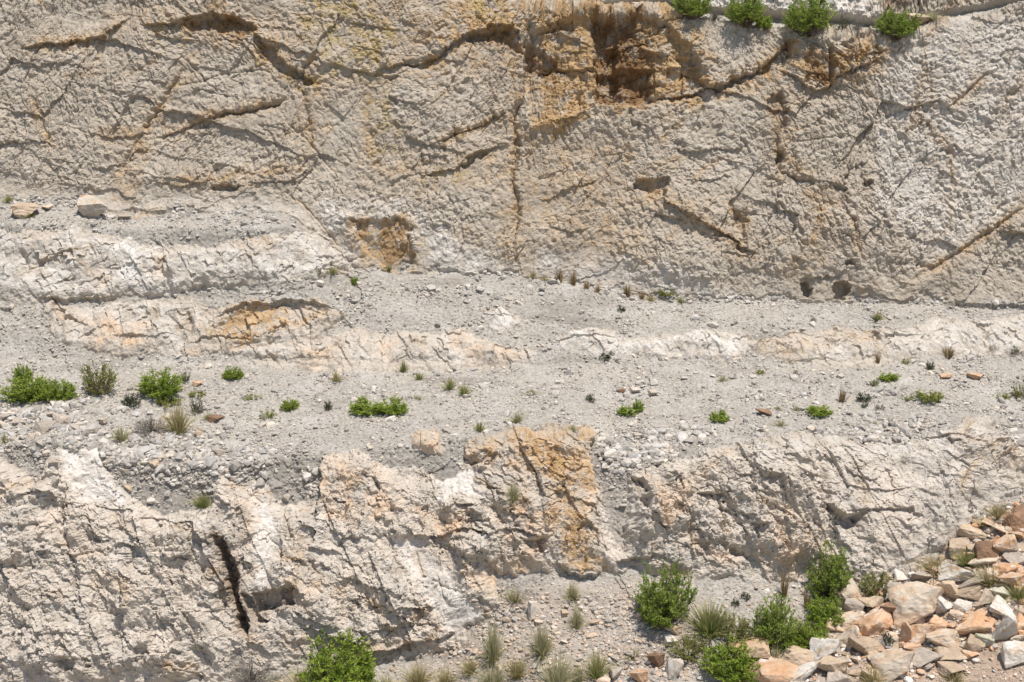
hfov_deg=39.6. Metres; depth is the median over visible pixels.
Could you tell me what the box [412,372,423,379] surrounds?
grass tuft
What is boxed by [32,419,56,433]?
rock
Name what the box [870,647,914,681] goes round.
rock
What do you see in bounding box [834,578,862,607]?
rock
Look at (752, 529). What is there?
cliff
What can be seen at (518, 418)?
grass tuft
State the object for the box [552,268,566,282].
grass tuft
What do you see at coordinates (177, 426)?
grass tuft
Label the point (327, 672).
shrub
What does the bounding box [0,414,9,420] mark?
rock
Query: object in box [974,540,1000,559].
rock
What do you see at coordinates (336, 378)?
grass tuft
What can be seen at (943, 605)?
rock
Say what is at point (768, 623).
shrub
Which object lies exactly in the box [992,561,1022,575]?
rock
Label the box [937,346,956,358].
grass tuft
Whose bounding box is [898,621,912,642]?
rock
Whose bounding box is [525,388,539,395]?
grass tuft
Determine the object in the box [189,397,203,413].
shrub
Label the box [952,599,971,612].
rock
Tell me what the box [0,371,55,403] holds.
shrub
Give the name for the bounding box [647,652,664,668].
rock
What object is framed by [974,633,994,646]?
rock
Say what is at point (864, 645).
rock
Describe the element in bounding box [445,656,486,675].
grass tuft
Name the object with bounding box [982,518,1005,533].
rock
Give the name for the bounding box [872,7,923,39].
shrub
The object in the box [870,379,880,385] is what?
shrub
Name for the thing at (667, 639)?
rock
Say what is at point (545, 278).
grass tuft
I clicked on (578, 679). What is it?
grass tuft
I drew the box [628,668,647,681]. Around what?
rock
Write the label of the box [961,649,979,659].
rock
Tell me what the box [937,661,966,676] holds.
rock
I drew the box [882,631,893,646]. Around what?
shrub
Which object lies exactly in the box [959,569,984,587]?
rock
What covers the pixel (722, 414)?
shrub
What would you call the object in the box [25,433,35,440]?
rock
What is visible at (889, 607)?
rock
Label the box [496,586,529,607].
grass tuft
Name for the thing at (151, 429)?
dry shrub
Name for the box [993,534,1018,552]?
rock
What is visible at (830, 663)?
rock
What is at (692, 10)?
shrub
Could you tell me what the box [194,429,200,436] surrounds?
rock
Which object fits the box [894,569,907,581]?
rock
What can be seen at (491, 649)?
grass tuft
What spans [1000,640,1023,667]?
rock
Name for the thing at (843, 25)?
shrub
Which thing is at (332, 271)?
grass tuft
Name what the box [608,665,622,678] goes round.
rock
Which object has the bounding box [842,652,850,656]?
rock
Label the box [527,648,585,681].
grass tuft
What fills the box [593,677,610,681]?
rock
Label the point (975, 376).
rock
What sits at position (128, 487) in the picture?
rock
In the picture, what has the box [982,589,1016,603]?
grass tuft
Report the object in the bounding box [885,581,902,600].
rock
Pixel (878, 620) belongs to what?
rock
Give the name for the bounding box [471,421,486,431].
grass tuft
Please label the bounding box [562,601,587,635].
grass tuft
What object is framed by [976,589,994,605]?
rock
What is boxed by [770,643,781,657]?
grass tuft
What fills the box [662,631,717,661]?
shrub
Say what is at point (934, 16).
grass tuft
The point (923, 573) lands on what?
rock
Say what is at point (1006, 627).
rock
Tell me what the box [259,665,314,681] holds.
grass tuft
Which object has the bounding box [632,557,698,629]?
shrub
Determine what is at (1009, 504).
rubble
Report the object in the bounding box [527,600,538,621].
rock
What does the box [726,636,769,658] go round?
rock
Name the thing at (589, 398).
shrub
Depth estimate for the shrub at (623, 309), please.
37.14 m
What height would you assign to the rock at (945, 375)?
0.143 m
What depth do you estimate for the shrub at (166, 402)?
33.76 m
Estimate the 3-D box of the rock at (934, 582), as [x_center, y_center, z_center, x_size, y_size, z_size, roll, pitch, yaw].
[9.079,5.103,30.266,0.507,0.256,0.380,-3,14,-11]
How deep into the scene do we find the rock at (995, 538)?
30.32 m
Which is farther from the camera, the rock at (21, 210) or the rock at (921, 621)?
the rock at (21, 210)
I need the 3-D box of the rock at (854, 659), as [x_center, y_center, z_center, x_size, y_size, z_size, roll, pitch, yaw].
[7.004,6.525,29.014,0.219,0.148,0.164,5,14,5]
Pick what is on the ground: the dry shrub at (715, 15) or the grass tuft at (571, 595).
the grass tuft at (571, 595)
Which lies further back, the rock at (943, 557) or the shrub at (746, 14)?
the shrub at (746, 14)
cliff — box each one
[0,0,1023,301]
[0,425,1023,681]
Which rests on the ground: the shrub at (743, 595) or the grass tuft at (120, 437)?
the shrub at (743, 595)
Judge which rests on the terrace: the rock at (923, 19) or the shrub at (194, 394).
the shrub at (194, 394)
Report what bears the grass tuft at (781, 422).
on the terrace
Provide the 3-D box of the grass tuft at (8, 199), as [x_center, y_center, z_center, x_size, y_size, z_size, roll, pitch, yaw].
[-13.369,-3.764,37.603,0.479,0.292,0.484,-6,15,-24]
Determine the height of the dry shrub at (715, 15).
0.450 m
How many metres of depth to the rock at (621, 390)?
34.48 m
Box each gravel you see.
[0,1,1023,681]
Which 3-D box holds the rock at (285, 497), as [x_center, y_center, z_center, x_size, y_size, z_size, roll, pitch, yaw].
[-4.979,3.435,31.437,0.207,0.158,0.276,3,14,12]
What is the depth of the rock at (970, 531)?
30.60 m
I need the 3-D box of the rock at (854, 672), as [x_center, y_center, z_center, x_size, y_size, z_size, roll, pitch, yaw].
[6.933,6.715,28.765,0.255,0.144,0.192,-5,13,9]
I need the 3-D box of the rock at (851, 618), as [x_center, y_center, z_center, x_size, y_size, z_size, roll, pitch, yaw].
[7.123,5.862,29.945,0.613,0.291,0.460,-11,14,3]
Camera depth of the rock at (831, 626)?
29.69 m
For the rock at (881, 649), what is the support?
on the rock at (864, 645)
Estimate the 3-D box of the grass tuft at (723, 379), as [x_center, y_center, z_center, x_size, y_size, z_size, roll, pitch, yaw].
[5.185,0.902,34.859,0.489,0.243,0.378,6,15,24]
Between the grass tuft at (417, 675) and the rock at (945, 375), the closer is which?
the grass tuft at (417, 675)
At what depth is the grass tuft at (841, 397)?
33.66 m
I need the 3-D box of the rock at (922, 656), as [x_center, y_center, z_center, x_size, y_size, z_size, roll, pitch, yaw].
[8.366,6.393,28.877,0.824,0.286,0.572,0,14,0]
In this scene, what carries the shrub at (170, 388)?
on the terrace
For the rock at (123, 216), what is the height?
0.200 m
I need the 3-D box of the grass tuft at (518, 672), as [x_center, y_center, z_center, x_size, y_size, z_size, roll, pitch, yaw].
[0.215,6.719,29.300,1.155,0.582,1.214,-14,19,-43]
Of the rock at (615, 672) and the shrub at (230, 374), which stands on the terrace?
the shrub at (230, 374)
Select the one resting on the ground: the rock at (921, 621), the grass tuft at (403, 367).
the rock at (921, 621)
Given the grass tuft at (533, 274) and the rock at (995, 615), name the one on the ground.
the rock at (995, 615)
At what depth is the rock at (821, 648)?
29.00 m
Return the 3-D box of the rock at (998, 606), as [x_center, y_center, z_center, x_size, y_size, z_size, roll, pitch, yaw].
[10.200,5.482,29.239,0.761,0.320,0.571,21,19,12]
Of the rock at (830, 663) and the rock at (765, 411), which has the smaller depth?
the rock at (830, 663)
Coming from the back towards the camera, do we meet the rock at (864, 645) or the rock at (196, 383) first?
the rock at (196, 383)
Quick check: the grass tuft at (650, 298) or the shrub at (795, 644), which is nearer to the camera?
the shrub at (795, 644)
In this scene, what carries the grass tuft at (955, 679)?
on the ground
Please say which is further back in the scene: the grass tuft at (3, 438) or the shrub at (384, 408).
the shrub at (384, 408)
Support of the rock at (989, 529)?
on the ground
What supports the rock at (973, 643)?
on the ground
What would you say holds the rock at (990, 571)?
on the ground
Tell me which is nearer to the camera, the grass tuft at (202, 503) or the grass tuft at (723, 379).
the grass tuft at (202, 503)
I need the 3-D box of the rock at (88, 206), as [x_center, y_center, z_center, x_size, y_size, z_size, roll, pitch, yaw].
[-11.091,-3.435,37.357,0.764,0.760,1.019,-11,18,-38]
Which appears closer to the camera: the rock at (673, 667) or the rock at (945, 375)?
the rock at (673, 667)
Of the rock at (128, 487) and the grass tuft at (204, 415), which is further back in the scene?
the grass tuft at (204, 415)
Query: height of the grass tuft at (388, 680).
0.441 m
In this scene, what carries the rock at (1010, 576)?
on the ground
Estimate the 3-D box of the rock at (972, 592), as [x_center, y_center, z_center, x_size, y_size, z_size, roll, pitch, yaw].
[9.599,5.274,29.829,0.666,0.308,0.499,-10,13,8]
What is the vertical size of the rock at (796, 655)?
0.342 m
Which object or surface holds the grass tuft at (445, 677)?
on the ground
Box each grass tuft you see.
[0,431,13,443]
[1,195,15,202]
[106,422,137,441]
[147,398,203,434]
[177,492,212,508]
[202,412,213,419]
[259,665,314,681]
[322,367,347,381]
[323,265,340,274]
[375,673,403,681]
[382,663,449,681]
[396,358,412,372]
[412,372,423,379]
[425,667,463,681]
[436,377,455,389]
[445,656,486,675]
[456,382,470,395]
[456,664,515,681]
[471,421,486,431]
[471,612,515,679]
[493,654,546,679]
[496,480,525,506]
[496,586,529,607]
[501,411,527,424]
[517,619,561,669]
[524,271,538,278]
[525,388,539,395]
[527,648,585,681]
[538,276,550,280]
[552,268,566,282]
[558,580,585,606]
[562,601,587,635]
[565,663,594,681]
[566,269,577,285]
[566,423,577,430]
[574,647,623,680]
[583,280,589,289]
[593,283,602,292]
[620,646,646,662]
[623,283,632,297]
[642,292,657,301]
[675,296,687,303]
[677,593,750,638]
[715,374,730,381]
[770,420,788,426]
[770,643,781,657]
[780,565,790,597]
[802,591,811,607]
[837,386,848,402]
[847,664,903,681]
[872,308,888,320]
[874,352,881,363]
[898,553,952,577]
[923,10,948,20]
[934,670,985,681]
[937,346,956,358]
[947,548,982,568]
[952,565,1008,590]
[973,514,998,527]
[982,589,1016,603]
[984,501,1011,519]
[1002,581,1023,601]
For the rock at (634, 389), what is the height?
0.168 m
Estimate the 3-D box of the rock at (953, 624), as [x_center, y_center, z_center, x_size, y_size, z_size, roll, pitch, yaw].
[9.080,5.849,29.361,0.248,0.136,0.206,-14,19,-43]
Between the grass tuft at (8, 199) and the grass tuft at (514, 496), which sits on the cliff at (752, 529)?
the grass tuft at (514, 496)
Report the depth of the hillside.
39.47 m
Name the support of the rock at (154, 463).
on the cliff at (752, 529)
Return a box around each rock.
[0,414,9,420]
[10,203,39,218]
[12,417,25,425]
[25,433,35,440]
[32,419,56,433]
[41,204,52,208]
[48,458,58,465]
[52,413,70,423]
[52,476,59,484]
[69,424,80,429]
[77,194,107,217]
[98,417,107,423]
[117,213,130,219]
[120,469,131,474]
[123,485,132,491]
[149,459,158,467]
[192,381,202,386]
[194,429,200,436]
[206,414,223,422]
[213,449,223,455]
[282,493,290,500]
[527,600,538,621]
[555,380,564,383]
[561,609,568,616]
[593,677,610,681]
[604,448,617,459]
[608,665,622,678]
[616,388,625,392]
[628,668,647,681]
[629,386,640,392]
[631,2,643,8]
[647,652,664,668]
[648,389,658,395]
[648,629,655,635]
[663,634,677,646]
[664,658,683,680]
[665,623,682,635]
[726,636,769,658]
[745,656,798,681]
[755,408,771,414]
[776,642,814,665]
[790,661,821,681]
[809,637,839,660]
[816,655,848,673]
[825,618,844,631]
[825,670,851,681]
[831,625,859,649]
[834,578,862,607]
[836,611,863,629]
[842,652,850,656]
[843,598,864,611]
[848,636,882,654]
[849,669,861,675]
[850,657,859,663]
[854,603,893,636]
[857,596,883,607]
[861,668,880,680]
[867,650,878,659]
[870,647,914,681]
[876,645,884,652]
[880,602,895,613]
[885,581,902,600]
[886,631,898,641]
[887,581,943,629]
[890,643,898,648]
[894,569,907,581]
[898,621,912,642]
[904,642,921,649]
[905,13,931,25]
[906,647,943,666]
[908,624,936,644]
[911,570,932,579]
[914,618,925,623]
[922,644,932,650]
[926,628,960,649]
[928,567,937,575]
[928,615,946,628]
[929,579,940,586]
[934,644,969,661]
[935,596,952,613]
[937,561,975,581]
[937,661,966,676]
[938,580,960,599]
[939,373,951,377]
[939,554,947,559]
[947,622,956,627]
[948,609,963,620]
[949,536,969,558]
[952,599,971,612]
[954,605,995,635]
[955,583,982,600]
[957,524,987,540]
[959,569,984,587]
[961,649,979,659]
[962,634,984,651]
[964,566,972,571]
[966,372,982,379]
[967,543,974,550]
[967,556,998,565]
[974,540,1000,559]
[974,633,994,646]
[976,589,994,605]
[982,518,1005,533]
[985,527,992,532]
[985,568,998,580]
[988,586,1008,597]
[989,594,1015,616]
[990,535,999,541]
[991,613,1000,617]
[991,614,1017,639]
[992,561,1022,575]
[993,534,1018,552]
[998,571,1023,585]
[999,510,1010,519]
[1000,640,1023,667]
[1003,505,1023,531]
[1003,551,1023,563]
[1005,526,1011,533]
[1008,531,1023,539]
[1010,635,1023,640]
[1014,607,1023,615]
[1016,567,1023,572]
[1016,613,1023,629]
[1017,543,1023,551]
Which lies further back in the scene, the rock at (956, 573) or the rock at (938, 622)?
the rock at (956, 573)
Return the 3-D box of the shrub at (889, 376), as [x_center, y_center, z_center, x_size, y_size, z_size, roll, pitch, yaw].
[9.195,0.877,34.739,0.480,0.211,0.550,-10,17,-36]
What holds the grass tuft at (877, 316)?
on the terrace
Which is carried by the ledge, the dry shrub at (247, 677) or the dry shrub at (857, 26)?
the dry shrub at (857, 26)
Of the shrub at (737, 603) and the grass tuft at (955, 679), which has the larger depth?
the shrub at (737, 603)
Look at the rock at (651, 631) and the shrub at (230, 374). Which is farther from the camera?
the shrub at (230, 374)
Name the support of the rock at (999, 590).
on the ground
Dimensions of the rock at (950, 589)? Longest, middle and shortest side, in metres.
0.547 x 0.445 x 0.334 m
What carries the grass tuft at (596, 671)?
on the ground
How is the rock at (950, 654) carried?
on the ground
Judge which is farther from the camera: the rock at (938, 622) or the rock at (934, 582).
the rock at (934, 582)
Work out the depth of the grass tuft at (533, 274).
37.67 m
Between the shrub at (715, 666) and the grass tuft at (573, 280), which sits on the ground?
the shrub at (715, 666)
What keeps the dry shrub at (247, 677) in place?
on the ground
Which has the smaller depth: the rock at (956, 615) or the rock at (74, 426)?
the rock at (956, 615)
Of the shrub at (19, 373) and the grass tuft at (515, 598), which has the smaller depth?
the grass tuft at (515, 598)
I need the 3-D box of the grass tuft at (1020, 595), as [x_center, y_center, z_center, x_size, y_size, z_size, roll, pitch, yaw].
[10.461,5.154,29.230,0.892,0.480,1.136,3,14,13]
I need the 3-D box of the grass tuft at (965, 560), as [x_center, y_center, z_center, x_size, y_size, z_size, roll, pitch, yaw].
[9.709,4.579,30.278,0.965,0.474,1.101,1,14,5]
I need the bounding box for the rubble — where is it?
[803,500,1023,681]
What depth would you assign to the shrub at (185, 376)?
34.73 m
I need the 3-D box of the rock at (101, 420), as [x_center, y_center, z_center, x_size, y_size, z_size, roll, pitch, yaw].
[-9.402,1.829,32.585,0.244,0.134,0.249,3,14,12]
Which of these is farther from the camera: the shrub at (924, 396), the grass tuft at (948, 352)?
the grass tuft at (948, 352)
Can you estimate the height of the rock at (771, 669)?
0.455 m
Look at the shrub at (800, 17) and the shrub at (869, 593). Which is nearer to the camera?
the shrub at (869, 593)
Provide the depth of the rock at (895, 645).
29.16 m
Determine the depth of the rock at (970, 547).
30.40 m
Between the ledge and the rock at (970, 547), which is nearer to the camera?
the rock at (970, 547)
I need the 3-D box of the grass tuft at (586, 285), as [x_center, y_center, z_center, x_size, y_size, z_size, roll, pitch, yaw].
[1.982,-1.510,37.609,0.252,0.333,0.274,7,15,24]
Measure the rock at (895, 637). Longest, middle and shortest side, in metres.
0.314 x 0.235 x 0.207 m
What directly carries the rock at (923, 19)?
on the ledge
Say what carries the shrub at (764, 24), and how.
on the cliff at (654, 150)
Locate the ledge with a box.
[523,0,1023,37]
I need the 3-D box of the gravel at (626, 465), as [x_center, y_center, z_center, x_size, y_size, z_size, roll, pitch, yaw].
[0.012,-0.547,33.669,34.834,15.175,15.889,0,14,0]
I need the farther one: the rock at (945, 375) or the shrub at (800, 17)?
the shrub at (800, 17)
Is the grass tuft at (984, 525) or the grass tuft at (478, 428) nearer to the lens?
the grass tuft at (984, 525)
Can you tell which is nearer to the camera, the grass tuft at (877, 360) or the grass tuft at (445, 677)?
the grass tuft at (445, 677)
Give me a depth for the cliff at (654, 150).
37.81 m
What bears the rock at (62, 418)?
on the terrace
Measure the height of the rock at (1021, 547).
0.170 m
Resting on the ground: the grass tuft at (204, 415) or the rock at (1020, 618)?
the rock at (1020, 618)
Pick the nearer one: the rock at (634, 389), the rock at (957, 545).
the rock at (957, 545)
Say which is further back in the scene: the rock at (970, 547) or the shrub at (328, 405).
the shrub at (328, 405)
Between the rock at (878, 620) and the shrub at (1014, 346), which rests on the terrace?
the shrub at (1014, 346)
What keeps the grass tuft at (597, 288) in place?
on the terrace
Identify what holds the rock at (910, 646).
on the ground
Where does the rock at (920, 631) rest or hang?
on the ground
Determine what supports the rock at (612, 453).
on the cliff at (752, 529)
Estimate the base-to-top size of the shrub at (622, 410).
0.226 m
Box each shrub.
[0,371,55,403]
[11,363,33,382]
[37,378,81,401]
[79,359,119,394]
[120,393,143,406]
[127,410,169,435]
[135,367,185,397]
[155,393,182,408]
[178,370,189,382]
[188,390,206,398]
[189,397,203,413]
[217,654,285,681]
[221,366,244,379]
[242,394,261,399]
[258,409,277,419]
[280,397,299,410]
[289,627,377,681]
[324,400,332,410]
[349,395,381,415]
[351,277,358,284]
[376,394,408,416]
[585,393,594,401]
[599,352,610,360]
[616,405,638,415]
[617,304,625,312]
[632,399,644,411]
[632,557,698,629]
[658,289,675,296]
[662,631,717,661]
[668,0,715,19]
[698,633,760,681]
[709,5,723,19]
[709,409,731,421]
[715,607,751,642]
[724,0,766,27]
[730,598,739,606]
[739,592,752,600]
[747,593,803,651]
[755,14,773,29]
[781,0,837,37]
[788,635,799,645]
[795,620,829,648]
[803,594,845,626]
[804,539,855,601]
[805,404,831,416]
[835,13,849,28]
[850,20,863,29]
[856,390,872,402]
[857,570,896,599]
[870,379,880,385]
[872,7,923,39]
[878,372,898,381]
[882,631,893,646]
[913,389,945,403]
[925,361,934,369]
[996,391,1011,398]
[1007,345,1019,353]
[1010,382,1023,397]
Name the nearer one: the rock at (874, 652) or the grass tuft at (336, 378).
the rock at (874, 652)
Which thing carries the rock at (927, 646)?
on the ground
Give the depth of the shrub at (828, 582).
30.33 m
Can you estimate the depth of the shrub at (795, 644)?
29.33 m
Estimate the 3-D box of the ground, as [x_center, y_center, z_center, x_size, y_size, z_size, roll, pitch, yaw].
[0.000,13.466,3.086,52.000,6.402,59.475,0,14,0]
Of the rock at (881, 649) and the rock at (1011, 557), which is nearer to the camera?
the rock at (881, 649)
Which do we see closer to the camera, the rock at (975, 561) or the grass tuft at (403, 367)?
the rock at (975, 561)
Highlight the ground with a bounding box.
[119,502,1023,681]
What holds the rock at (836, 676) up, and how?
on the ground
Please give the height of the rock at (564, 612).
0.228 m
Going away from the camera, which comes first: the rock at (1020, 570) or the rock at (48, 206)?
the rock at (1020, 570)
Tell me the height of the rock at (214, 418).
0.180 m
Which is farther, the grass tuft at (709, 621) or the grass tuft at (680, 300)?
the grass tuft at (680, 300)
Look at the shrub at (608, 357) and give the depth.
35.92 m
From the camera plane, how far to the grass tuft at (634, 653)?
29.30 m
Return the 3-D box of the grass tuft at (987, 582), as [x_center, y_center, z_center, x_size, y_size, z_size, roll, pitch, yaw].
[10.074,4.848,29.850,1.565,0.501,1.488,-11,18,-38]
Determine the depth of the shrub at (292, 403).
33.59 m
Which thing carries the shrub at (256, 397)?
on the terrace
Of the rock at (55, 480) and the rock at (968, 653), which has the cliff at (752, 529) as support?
the rock at (55, 480)
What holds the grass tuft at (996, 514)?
on the ground
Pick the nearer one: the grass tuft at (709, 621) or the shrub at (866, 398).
the grass tuft at (709, 621)
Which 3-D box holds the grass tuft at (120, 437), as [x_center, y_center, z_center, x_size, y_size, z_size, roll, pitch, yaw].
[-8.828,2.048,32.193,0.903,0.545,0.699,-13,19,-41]
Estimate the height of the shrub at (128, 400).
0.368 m
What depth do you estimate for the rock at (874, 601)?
30.01 m
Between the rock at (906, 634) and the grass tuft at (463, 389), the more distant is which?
the grass tuft at (463, 389)
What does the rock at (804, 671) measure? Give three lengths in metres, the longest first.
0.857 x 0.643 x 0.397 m
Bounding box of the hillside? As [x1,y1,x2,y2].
[562,0,1018,25]
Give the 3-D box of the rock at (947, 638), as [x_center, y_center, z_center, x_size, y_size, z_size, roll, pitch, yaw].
[8.816,6.078,29.099,0.742,0.392,0.526,3,14,12]
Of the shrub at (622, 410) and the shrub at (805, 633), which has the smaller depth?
the shrub at (805, 633)
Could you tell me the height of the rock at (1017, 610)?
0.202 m
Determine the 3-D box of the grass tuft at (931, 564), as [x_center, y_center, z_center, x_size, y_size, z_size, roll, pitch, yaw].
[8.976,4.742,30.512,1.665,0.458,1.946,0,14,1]
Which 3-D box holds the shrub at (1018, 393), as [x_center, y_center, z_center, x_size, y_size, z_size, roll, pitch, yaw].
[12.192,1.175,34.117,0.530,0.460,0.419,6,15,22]
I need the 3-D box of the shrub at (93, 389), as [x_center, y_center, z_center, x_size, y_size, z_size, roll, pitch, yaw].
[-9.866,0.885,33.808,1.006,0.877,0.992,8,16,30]
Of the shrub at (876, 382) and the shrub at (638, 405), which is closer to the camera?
the shrub at (638, 405)
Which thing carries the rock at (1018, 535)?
on the ground
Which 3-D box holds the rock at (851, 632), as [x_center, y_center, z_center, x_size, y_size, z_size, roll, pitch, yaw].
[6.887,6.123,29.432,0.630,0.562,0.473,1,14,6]
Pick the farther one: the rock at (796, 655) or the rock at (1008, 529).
the rock at (1008, 529)
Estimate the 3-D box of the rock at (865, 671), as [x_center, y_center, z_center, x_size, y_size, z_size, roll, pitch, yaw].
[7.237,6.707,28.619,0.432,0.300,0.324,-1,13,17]
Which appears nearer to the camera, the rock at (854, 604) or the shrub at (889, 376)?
the rock at (854, 604)
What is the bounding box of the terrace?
[0,196,1023,465]
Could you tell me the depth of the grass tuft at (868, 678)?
28.48 m
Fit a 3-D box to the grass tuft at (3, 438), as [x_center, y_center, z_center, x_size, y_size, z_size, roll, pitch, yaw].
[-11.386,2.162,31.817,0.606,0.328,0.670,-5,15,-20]
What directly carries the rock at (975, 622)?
on the ground
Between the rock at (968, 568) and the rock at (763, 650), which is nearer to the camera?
the rock at (763, 650)
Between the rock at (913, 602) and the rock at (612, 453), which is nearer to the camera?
the rock at (913, 602)
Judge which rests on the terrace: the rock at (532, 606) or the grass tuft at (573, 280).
the grass tuft at (573, 280)
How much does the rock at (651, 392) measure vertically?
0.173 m
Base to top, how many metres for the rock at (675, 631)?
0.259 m
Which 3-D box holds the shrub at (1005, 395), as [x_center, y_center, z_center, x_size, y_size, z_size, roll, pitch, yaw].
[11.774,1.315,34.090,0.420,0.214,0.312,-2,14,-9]
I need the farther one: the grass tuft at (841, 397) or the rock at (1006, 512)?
the grass tuft at (841, 397)
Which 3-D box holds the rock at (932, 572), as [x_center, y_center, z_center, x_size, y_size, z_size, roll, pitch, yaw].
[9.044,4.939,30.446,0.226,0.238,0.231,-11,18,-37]
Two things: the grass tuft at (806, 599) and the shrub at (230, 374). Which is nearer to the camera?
the grass tuft at (806, 599)
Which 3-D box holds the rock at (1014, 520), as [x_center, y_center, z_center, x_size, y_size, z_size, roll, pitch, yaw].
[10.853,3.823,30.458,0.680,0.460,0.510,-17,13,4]
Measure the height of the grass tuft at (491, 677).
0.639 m
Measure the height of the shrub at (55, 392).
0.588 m
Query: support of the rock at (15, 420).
on the terrace
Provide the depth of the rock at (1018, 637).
28.64 m
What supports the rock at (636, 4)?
on the cliff at (654, 150)
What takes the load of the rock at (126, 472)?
on the cliff at (752, 529)
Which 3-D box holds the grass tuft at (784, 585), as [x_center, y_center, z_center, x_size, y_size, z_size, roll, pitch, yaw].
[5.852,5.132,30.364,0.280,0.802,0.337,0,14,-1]
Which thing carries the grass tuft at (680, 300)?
on the terrace
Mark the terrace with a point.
(62, 272)
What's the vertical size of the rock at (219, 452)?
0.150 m
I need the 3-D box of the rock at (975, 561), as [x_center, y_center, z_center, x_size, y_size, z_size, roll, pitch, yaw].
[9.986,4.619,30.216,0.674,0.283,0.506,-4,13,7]
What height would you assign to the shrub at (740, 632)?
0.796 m
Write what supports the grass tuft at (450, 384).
on the terrace
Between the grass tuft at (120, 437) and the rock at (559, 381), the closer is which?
the grass tuft at (120, 437)
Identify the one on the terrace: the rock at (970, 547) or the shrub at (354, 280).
the shrub at (354, 280)
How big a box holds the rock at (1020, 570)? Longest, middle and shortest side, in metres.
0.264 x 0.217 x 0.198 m
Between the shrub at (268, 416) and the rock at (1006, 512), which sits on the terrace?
the shrub at (268, 416)
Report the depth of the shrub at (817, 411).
32.94 m
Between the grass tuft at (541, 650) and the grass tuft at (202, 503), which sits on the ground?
the grass tuft at (541, 650)
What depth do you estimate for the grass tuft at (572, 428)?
31.64 m
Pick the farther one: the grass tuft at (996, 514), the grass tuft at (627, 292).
the grass tuft at (627, 292)
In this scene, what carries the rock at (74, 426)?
on the gravel at (626, 465)
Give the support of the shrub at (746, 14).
on the cliff at (654, 150)
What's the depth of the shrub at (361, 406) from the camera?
33.17 m
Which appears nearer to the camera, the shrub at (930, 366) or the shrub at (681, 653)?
the shrub at (681, 653)
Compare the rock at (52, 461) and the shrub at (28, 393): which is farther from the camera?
the shrub at (28, 393)
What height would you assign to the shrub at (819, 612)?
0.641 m

